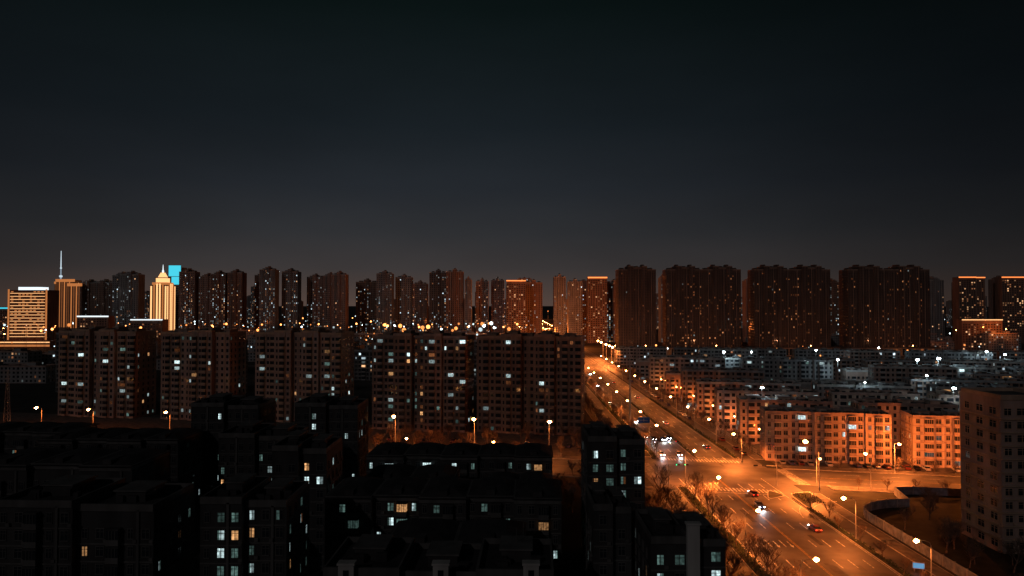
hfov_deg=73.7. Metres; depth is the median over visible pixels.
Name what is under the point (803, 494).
hedge
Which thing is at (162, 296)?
illuminated office tower
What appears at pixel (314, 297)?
residential high rise
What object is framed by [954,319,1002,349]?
neon topped building
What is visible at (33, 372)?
apartment block
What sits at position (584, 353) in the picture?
planted separator
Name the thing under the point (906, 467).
parked car
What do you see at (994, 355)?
apartment block
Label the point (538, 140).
sky
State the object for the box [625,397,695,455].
hedge
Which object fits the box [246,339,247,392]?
apartment block
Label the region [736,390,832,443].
apartment block
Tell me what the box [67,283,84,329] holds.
illuminated office block
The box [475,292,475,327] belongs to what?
residential high rise
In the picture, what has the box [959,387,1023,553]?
apartment tower
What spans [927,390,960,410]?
apartment block
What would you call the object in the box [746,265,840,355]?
residential high rise
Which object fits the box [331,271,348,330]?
residential high rise
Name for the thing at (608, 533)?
apartment block
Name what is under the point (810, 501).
bare tree
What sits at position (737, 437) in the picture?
bare tree
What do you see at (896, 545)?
pavement
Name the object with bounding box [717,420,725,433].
bare tree
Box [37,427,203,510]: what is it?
apartment block
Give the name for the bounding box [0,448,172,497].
apartment tower
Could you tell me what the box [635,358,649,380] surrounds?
apartment block
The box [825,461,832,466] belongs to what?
parked car
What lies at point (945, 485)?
bare tree
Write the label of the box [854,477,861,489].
bare tree
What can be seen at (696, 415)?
railing fence
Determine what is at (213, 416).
apartment tower
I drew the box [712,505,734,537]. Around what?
bare tree
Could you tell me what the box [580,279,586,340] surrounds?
residential high rise
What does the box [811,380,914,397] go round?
apartment block
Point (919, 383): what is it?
apartment block
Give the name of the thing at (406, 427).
bare tree
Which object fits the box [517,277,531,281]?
residential high rise
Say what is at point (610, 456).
apartment tower
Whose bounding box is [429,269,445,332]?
residential high rise
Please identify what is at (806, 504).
traffic island
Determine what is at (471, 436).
bare tree
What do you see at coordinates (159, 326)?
neon topped building
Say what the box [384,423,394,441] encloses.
bare tree
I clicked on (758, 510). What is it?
street lamp
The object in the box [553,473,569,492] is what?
bare tree
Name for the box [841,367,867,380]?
apartment block
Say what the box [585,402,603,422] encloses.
pavement
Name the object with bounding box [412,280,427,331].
residential high rise
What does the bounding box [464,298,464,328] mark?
residential high rise
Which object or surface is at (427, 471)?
apartment block
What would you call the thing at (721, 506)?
bare tree
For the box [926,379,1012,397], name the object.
apartment block
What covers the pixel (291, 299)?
residential high rise
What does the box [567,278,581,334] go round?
residential high rise
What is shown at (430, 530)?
apartment block
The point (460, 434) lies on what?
bare tree
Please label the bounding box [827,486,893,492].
pavement
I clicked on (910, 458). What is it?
bare tree
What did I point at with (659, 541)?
apartment block
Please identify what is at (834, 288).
residential high rise
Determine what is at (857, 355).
apartment block
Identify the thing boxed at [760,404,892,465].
apartment block
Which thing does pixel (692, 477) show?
bare tree
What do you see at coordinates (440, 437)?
bare tree
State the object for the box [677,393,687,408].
bare tree
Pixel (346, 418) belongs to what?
apartment tower
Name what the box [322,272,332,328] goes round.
residential high rise
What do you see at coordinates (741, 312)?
residential high rise
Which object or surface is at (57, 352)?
apartment block
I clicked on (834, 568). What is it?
asphalt patches
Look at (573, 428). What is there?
bare tree
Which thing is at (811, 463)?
parked car
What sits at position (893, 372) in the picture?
apartment block
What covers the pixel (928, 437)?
apartment block
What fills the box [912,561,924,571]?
lightbox sign
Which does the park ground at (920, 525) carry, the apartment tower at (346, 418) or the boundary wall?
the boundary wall
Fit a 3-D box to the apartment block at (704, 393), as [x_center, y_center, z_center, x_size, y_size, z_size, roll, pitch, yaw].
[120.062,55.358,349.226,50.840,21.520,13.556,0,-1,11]
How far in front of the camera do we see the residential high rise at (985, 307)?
1625.99 m
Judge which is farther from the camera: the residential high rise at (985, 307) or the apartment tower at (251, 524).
the residential high rise at (985, 307)
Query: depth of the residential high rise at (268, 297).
1017.17 m
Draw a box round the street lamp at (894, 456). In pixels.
[894,443,900,472]
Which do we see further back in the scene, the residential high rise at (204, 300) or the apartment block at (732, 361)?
the residential high rise at (204, 300)
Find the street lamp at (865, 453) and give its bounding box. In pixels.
[864,452,871,488]
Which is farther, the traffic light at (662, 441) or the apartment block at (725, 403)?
the apartment block at (725, 403)
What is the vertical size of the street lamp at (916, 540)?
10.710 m
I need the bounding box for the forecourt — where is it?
[0,412,580,456]
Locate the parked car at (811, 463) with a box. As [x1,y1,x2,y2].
[806,461,813,465]
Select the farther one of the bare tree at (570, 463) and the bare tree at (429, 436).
the bare tree at (429, 436)
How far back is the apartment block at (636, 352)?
613.38 m
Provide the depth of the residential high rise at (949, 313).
1645.11 m
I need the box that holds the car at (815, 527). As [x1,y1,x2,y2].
[808,524,821,531]
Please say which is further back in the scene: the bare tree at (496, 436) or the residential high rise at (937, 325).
the residential high rise at (937, 325)
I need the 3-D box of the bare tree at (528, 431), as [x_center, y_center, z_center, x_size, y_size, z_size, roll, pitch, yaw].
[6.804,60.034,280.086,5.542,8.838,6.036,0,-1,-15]
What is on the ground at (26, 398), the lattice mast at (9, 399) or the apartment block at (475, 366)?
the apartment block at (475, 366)
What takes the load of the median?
on the ground at (26, 398)
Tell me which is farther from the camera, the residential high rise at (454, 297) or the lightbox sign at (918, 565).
the residential high rise at (454, 297)
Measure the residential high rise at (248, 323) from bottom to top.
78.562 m
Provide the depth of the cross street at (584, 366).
629.44 m
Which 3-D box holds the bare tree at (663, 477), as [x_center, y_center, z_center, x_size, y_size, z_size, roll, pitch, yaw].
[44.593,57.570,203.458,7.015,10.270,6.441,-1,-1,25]
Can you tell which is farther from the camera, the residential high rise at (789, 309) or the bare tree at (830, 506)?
the residential high rise at (789, 309)
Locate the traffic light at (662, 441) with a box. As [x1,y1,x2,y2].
[656,441,678,458]
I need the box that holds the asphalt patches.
[592,380,866,575]
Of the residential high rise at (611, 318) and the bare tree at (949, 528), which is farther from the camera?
the residential high rise at (611, 318)
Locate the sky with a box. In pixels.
[0,0,1023,306]
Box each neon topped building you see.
[0,307,7,339]
[77,316,114,327]
[130,319,167,338]
[506,280,525,332]
[587,277,606,342]
[952,277,976,336]
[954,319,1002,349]
[976,277,984,318]
[995,277,1023,342]
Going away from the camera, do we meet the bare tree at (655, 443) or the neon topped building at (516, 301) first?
the bare tree at (655, 443)
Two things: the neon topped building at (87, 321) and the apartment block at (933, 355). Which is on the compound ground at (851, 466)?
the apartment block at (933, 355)
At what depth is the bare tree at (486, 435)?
272.45 m
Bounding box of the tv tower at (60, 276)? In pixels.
[59,251,62,278]
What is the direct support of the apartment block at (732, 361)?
on the compound ground at (851, 466)
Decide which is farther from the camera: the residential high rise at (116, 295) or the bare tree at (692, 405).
the residential high rise at (116, 295)
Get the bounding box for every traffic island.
[767,491,783,498]
[791,492,812,506]
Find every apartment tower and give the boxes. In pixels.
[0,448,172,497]
[0,468,194,575]
[58,326,156,418]
[160,327,245,420]
[191,393,275,494]
[200,473,309,575]
[218,418,308,485]
[255,327,353,421]
[272,423,342,569]
[295,393,368,479]
[372,327,473,432]
[476,330,584,435]
[581,421,644,569]
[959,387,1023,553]
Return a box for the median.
[587,367,697,457]
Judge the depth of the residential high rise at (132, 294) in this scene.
1013.45 m
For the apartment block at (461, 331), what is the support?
on the ground at (26, 398)
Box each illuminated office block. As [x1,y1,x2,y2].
[55,279,81,330]
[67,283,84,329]
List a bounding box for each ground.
[0,306,1023,575]
[618,368,960,473]
[830,490,1023,575]
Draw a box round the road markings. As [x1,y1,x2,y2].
[555,354,960,575]
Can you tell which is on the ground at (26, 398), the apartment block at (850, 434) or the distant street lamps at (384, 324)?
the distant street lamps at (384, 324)
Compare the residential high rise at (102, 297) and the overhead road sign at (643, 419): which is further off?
the residential high rise at (102, 297)
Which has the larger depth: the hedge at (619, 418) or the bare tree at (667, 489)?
the hedge at (619, 418)
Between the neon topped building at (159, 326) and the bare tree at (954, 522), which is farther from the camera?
the neon topped building at (159, 326)
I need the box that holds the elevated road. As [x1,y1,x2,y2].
[0,323,526,339]
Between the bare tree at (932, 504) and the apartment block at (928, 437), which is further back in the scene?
the apartment block at (928, 437)
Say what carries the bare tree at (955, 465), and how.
on the pavement at (876, 471)
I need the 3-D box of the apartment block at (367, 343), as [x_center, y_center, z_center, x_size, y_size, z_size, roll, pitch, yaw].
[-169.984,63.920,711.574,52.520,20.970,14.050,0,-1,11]
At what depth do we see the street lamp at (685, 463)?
220.43 m
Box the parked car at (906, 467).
[901,465,910,469]
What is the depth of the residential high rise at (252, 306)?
1613.38 m
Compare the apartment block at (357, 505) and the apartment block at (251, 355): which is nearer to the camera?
the apartment block at (357, 505)
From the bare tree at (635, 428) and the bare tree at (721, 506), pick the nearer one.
the bare tree at (721, 506)
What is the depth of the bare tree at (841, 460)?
237.68 m
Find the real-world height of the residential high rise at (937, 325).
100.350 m
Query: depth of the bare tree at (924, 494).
192.18 m
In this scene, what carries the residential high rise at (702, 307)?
on the ground at (26, 398)
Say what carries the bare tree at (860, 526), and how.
on the avenue
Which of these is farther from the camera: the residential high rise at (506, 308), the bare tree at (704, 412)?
the residential high rise at (506, 308)
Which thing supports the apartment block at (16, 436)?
on the ground at (26, 398)
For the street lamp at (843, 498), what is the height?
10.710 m
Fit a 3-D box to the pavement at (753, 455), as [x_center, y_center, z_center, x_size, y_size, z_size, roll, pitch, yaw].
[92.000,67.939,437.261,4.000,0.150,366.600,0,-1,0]
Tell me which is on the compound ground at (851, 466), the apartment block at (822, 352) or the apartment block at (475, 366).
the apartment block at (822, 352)
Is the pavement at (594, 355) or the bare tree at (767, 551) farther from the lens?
the pavement at (594, 355)
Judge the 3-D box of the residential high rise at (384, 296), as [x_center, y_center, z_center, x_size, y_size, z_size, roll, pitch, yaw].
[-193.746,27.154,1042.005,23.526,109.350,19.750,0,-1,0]
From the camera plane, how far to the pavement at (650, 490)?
201.66 m
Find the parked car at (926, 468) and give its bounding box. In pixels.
[921,465,930,470]
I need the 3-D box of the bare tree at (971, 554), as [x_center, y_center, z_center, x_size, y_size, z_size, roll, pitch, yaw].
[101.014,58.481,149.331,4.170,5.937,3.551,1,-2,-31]
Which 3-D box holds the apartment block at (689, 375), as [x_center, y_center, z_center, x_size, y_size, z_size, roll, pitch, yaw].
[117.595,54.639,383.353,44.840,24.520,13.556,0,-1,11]
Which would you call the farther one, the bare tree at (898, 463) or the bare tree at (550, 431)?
the bare tree at (550, 431)
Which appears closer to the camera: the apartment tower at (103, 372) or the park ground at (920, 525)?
the park ground at (920, 525)
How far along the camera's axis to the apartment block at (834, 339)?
921.34 m
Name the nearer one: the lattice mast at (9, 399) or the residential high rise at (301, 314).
the lattice mast at (9, 399)
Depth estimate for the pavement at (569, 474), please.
231.16 m
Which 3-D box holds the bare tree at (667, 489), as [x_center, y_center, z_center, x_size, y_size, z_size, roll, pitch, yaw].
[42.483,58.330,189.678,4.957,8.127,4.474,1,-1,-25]
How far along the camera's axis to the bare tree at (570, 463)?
229.72 m
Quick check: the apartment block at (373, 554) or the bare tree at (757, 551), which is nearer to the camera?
the apartment block at (373, 554)
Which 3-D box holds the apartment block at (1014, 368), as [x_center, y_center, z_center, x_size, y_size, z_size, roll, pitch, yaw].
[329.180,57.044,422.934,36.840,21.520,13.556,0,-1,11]
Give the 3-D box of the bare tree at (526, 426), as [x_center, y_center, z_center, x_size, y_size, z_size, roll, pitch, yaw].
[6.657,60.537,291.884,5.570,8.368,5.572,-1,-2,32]
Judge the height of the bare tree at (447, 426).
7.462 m
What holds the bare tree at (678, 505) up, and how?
on the ground at (26, 398)
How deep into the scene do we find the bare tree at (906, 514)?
173.79 m
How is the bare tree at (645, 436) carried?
on the planted separator at (595, 394)
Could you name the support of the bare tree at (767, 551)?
on the avenue
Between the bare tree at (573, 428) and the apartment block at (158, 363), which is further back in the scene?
the apartment block at (158, 363)
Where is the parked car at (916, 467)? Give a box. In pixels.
[911,465,920,469]
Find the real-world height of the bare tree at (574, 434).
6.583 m
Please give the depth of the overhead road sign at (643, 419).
298.63 m
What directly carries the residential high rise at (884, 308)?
on the ground at (26, 398)
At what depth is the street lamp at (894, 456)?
233.65 m
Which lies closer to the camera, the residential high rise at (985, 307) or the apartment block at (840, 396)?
the apartment block at (840, 396)
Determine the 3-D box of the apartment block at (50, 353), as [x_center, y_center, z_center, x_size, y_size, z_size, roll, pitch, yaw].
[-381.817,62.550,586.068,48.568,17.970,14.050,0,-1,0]
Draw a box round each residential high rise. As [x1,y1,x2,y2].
[82,279,96,315]
[93,279,111,315]
[112,271,125,325]
[120,271,144,327]
[144,291,149,318]
[178,268,199,329]
[198,273,210,328]
[210,270,226,328]
[227,269,246,329]
[246,295,250,327]
[250,286,254,327]
[254,274,258,329]
[259,266,278,330]
[281,268,300,329]
[301,300,302,328]
[307,273,322,328]
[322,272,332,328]
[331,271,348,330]
[356,278,375,340]
[376,270,393,332]
[395,274,412,332]
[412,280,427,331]
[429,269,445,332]
[446,268,463,330]
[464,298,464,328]
[465,276,471,330]
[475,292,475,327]
[476,278,488,337]
[491,277,503,332]
[504,299,505,328]
[506,285,506,332]
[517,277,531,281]
[526,279,541,333]
[553,273,565,334]
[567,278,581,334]
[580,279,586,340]
[607,279,615,341]
[610,265,658,355]
[656,293,657,328]
[658,274,662,341]
[662,265,745,355]
[741,297,741,327]
[742,278,747,341]
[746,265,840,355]
[830,278,838,333]
[834,265,940,355]
[930,276,944,336]
[946,300,951,327]
[951,282,952,336]
[985,296,986,318]
[988,276,1000,318]
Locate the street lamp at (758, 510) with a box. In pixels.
[745,509,760,555]
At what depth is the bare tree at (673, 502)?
184.16 m
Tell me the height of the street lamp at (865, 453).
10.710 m
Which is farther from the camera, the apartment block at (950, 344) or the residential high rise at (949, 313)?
the residential high rise at (949, 313)
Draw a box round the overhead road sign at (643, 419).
[633,417,649,427]
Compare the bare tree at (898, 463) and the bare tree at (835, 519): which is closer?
the bare tree at (835, 519)
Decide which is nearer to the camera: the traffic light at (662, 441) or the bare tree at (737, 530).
the bare tree at (737, 530)
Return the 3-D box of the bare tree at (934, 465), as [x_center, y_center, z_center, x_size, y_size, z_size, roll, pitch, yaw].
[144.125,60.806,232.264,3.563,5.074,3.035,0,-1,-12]
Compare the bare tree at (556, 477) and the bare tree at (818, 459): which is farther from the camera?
the bare tree at (818, 459)
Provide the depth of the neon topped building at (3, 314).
999.11 m
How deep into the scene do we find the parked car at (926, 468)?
236.73 m
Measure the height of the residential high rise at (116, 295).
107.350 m
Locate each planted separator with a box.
[542,324,599,363]
[585,382,658,458]
[603,367,738,458]
[677,487,767,575]
[790,497,908,575]
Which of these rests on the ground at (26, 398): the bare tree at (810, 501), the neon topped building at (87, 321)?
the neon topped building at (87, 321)
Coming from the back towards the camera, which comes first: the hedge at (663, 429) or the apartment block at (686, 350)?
the apartment block at (686, 350)
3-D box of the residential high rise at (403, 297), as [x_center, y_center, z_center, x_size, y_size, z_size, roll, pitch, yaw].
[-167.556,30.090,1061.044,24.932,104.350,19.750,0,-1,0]
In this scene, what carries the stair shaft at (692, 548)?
on the ground at (26, 398)
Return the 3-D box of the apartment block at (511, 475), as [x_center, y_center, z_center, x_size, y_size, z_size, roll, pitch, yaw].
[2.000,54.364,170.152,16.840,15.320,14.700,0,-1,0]
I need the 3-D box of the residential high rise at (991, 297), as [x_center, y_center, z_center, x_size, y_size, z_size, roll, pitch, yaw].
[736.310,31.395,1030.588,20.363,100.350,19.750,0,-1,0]
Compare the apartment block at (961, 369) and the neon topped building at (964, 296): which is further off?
the neon topped building at (964, 296)
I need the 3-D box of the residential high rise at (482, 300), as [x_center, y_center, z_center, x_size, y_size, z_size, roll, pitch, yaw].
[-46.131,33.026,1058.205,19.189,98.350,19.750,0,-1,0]
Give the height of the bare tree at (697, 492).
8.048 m
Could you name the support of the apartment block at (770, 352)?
on the compound ground at (851, 466)
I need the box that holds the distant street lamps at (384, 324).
[3,315,979,356]
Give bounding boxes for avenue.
[542,323,933,575]
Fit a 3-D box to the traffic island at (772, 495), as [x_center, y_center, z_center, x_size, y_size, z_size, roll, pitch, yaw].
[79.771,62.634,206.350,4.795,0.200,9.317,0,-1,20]
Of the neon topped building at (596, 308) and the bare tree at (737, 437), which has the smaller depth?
the bare tree at (737, 437)
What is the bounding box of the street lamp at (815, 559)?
[800,557,819,575]
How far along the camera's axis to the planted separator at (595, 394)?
382.16 m
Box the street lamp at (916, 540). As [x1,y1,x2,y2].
[913,539,931,575]
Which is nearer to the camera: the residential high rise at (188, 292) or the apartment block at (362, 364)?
the apartment block at (362, 364)
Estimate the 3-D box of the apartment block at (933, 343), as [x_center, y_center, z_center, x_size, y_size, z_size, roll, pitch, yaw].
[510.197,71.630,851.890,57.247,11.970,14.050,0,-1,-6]
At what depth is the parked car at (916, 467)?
237.42 m
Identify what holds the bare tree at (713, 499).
on the planted separator at (727, 542)
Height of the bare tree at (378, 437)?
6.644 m
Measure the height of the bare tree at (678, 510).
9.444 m
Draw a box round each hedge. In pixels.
[598,396,655,457]
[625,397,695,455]
[649,398,735,456]
[680,485,770,575]
[792,492,825,502]
[807,505,912,575]
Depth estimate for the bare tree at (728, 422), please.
295.67 m
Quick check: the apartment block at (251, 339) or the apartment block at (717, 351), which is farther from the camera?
the apartment block at (251, 339)
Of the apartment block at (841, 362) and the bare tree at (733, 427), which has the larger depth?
the apartment block at (841, 362)
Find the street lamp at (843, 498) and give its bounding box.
[841,497,856,540]
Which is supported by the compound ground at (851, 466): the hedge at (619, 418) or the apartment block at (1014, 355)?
the apartment block at (1014, 355)
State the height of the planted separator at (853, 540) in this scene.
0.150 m
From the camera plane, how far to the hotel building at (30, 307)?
904.39 m
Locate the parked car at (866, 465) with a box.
[863,463,871,467]
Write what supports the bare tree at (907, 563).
on the avenue
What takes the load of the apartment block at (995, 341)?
on the ground at (26, 398)
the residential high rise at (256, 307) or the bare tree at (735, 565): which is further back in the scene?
the residential high rise at (256, 307)
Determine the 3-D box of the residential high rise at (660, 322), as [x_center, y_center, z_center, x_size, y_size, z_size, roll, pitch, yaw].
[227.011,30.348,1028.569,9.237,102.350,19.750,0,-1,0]
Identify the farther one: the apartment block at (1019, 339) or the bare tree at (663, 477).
the apartment block at (1019, 339)
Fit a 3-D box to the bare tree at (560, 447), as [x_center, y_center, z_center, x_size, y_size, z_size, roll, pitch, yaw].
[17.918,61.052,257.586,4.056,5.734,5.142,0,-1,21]
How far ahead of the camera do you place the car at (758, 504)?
193.74 m
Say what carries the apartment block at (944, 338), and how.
on the ground at (26, 398)
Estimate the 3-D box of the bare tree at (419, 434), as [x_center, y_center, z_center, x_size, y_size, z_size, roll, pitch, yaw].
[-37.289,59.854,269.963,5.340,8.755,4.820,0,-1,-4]
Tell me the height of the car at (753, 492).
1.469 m
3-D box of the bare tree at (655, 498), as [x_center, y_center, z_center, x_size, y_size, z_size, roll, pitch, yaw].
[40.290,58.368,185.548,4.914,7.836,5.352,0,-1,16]
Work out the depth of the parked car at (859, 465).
241.00 m
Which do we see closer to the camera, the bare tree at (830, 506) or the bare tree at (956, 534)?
the bare tree at (956, 534)
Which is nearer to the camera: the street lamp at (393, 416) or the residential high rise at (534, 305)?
the street lamp at (393, 416)
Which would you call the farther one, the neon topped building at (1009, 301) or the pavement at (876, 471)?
the neon topped building at (1009, 301)
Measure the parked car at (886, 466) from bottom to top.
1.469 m
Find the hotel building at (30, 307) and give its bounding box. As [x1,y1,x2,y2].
[0,287,58,347]
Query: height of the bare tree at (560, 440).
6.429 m
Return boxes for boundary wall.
[863,486,977,575]
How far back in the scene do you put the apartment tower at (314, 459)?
148.99 m
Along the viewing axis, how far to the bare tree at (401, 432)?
279.70 m
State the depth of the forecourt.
309.62 m
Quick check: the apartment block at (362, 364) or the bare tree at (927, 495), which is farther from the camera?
the apartment block at (362, 364)
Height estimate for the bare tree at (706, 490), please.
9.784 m
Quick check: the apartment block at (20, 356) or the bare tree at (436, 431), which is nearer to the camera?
the bare tree at (436, 431)
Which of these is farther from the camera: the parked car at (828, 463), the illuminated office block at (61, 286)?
the illuminated office block at (61, 286)
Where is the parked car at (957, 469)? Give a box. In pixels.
[951,467,960,471]
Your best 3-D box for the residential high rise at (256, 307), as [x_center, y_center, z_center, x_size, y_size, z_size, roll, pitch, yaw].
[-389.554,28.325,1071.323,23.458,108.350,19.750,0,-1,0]
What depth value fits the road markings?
211.79 m
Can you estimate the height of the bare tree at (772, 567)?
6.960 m
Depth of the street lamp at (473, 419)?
263.04 m
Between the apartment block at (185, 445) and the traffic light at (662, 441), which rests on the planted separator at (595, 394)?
the traffic light at (662, 441)
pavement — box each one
[368,448,580,459]
[542,322,608,363]
[552,472,580,476]
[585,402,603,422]
[611,367,763,459]
[645,487,673,511]
[779,466,960,476]
[813,494,953,575]
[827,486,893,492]
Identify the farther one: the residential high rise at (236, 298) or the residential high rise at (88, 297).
the residential high rise at (88, 297)
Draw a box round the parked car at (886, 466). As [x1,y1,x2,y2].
[882,464,890,468]
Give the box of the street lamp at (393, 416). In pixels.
[392,415,395,441]
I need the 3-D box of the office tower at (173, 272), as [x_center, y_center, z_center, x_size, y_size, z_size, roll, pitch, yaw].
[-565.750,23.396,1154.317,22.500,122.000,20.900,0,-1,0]
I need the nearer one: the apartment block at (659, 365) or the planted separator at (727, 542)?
the planted separator at (727, 542)
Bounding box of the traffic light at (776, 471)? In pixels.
[753,465,776,485]
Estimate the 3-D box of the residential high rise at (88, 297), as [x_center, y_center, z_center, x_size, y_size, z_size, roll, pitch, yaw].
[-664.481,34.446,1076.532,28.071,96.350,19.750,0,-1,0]
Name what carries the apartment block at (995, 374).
on the compound ground at (851, 466)
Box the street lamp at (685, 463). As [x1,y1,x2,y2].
[685,450,695,482]
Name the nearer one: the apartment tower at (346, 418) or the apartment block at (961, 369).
the apartment tower at (346, 418)
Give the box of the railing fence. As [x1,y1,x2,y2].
[619,368,755,452]
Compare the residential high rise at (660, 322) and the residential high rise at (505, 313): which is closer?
the residential high rise at (660, 322)
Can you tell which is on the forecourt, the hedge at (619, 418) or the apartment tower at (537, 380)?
the apartment tower at (537, 380)
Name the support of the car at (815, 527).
on the avenue
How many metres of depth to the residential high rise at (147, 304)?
1601.24 m
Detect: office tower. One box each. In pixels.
[150,268,174,329]
[168,265,186,328]
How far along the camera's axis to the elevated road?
936.42 m
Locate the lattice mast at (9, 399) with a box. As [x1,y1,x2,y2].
[3,371,10,421]
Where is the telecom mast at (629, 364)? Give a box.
[628,352,631,426]
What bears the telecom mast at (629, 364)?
on the avenue
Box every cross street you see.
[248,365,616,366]
[368,450,960,488]
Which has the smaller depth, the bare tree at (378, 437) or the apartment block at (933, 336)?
the bare tree at (378, 437)
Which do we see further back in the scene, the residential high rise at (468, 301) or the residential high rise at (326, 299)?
the residential high rise at (326, 299)
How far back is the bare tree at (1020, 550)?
146.62 m
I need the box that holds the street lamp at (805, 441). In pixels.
[803,440,819,490]
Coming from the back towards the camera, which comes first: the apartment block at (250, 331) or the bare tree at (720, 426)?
the apartment block at (250, 331)
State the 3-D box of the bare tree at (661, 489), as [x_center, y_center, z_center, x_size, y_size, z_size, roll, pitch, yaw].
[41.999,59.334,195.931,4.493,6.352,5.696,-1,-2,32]
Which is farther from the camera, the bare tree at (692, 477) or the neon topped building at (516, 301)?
the neon topped building at (516, 301)
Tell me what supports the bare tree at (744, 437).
on the pavement at (753, 455)
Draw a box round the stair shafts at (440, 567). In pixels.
[337,560,539,575]
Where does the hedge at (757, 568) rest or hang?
on the planted separator at (727, 542)
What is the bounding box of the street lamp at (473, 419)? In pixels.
[472,418,475,443]
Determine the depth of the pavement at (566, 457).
256.70 m
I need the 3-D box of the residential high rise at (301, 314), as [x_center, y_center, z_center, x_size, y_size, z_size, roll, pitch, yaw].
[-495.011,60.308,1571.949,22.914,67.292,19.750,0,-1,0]
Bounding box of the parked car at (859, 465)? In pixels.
[853,463,861,467]
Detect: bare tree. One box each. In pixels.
[372,433,382,443]
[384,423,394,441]
[396,430,403,441]
[400,420,411,439]
[402,424,413,441]
[413,429,423,442]
[425,429,437,441]
[430,426,444,441]
[433,432,445,443]
[444,422,454,437]
[458,432,465,442]
[464,433,476,442]
[481,427,493,440]
[488,428,498,442]
[521,425,534,440]
[522,421,532,438]
[544,428,555,440]
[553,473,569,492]
[555,443,564,452]
[558,436,565,445]
[567,427,580,444]
[567,460,575,474]
[570,432,578,445]
[575,473,580,487]
[630,423,641,432]
[641,433,649,448]
[645,491,653,506]
[649,463,670,498]
[650,437,659,454]
[652,487,668,506]
[653,484,664,504]
[660,484,674,508]
[660,486,682,512]
[671,497,688,511]
[673,506,693,512]
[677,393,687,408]
[683,471,704,500]
[688,400,696,415]
[693,481,709,506]
[695,479,717,515]
[699,491,720,518]
[700,410,708,423]
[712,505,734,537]
[713,504,732,526]
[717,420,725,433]
[721,420,729,436]
[725,518,746,547]
[725,540,735,563]
[725,548,743,575]
[728,425,736,440]
[732,430,741,444]
[740,432,746,448]
[741,531,760,556]
[742,437,752,453]
[746,537,766,566]
[748,538,779,575]
[761,558,782,575]
[772,560,804,575]
[807,493,816,507]
[814,454,822,465]
[822,500,836,517]
[833,515,842,527]
[836,456,844,469]
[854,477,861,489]
[856,522,869,540]
[873,539,893,555]
[893,456,902,468]
[897,504,916,529]
[902,555,913,573]
[907,455,917,471]
[918,485,936,509]
[919,494,939,519]
[925,487,941,515]
[931,459,939,471]
[937,518,966,552]
[938,479,949,487]
[938,517,968,544]
[940,524,962,548]
[952,458,959,473]
[962,535,984,564]
[964,540,982,567]
[1001,540,1019,565]
[1005,532,1023,572]
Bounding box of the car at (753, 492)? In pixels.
[748,490,758,496]
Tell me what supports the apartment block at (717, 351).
on the compound ground at (851, 466)
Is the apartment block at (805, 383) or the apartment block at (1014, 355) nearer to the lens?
the apartment block at (805, 383)
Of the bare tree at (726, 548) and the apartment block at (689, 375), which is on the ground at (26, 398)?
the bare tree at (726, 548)
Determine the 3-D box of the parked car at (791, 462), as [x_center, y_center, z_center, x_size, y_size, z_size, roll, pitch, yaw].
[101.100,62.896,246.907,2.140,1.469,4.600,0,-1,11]
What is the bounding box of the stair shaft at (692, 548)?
[685,521,700,575]
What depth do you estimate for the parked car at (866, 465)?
240.51 m
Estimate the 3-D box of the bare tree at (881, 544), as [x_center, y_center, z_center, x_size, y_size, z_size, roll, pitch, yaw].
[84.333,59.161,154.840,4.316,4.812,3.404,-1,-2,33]
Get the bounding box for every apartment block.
[0,348,41,363]
[0,362,55,382]
[0,421,97,453]
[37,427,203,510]
[42,350,55,356]
[42,357,55,363]
[55,329,71,391]
[156,356,160,369]
[157,338,160,356]
[233,328,260,335]
[246,335,254,348]
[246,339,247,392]
[248,349,254,361]
[323,476,562,575]
[323,527,553,575]
[354,340,359,349]
[354,346,371,379]
[357,339,371,348]
[365,442,552,478]
[366,464,460,478]
[390,519,525,542]
[444,330,473,332]
[474,349,476,384]
[487,472,552,478]
[585,480,635,575]
[616,344,666,367]
[634,507,725,575]
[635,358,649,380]
[649,355,724,388]
[665,370,680,397]
[673,346,721,356]
[680,365,763,407]
[695,376,800,417]
[698,347,756,356]
[714,386,818,430]
[721,356,780,367]
[735,347,785,356]
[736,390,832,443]
[740,356,832,379]
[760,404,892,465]
[773,378,876,388]
[792,346,850,357]
[803,356,854,380]
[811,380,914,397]
[825,387,919,407]
[831,333,839,345]
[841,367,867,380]
[846,349,900,367]
[850,397,957,448]
[861,357,934,367]
[868,363,956,382]
[900,408,960,468]
[902,373,1023,399]
[905,349,991,363]
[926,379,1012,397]
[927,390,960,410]
[930,333,936,341]
[930,340,945,349]
[933,364,996,375]
[936,350,996,358]
[937,336,954,341]
[938,340,954,348]
[942,358,1020,370]
[965,370,1023,379]
[981,331,1018,350]
[998,358,1023,364]
[999,350,1023,359]
[1005,365,1023,371]
[1018,337,1020,349]
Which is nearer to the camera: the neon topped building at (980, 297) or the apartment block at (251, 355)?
the apartment block at (251, 355)
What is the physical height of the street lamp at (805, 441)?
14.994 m
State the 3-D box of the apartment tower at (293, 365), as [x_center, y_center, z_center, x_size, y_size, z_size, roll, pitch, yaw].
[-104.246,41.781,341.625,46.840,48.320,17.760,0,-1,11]
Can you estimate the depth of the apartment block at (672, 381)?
421.01 m
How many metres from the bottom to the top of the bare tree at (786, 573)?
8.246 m
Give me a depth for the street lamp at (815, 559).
126.76 m
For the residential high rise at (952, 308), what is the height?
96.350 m
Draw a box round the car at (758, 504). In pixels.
[754,501,764,508]
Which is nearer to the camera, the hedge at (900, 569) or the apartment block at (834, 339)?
the hedge at (900, 569)
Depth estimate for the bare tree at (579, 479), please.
199.61 m
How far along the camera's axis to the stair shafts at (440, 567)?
96.51 m
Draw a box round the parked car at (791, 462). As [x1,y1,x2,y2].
[788,460,794,464]
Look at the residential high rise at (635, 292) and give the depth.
762.24 m

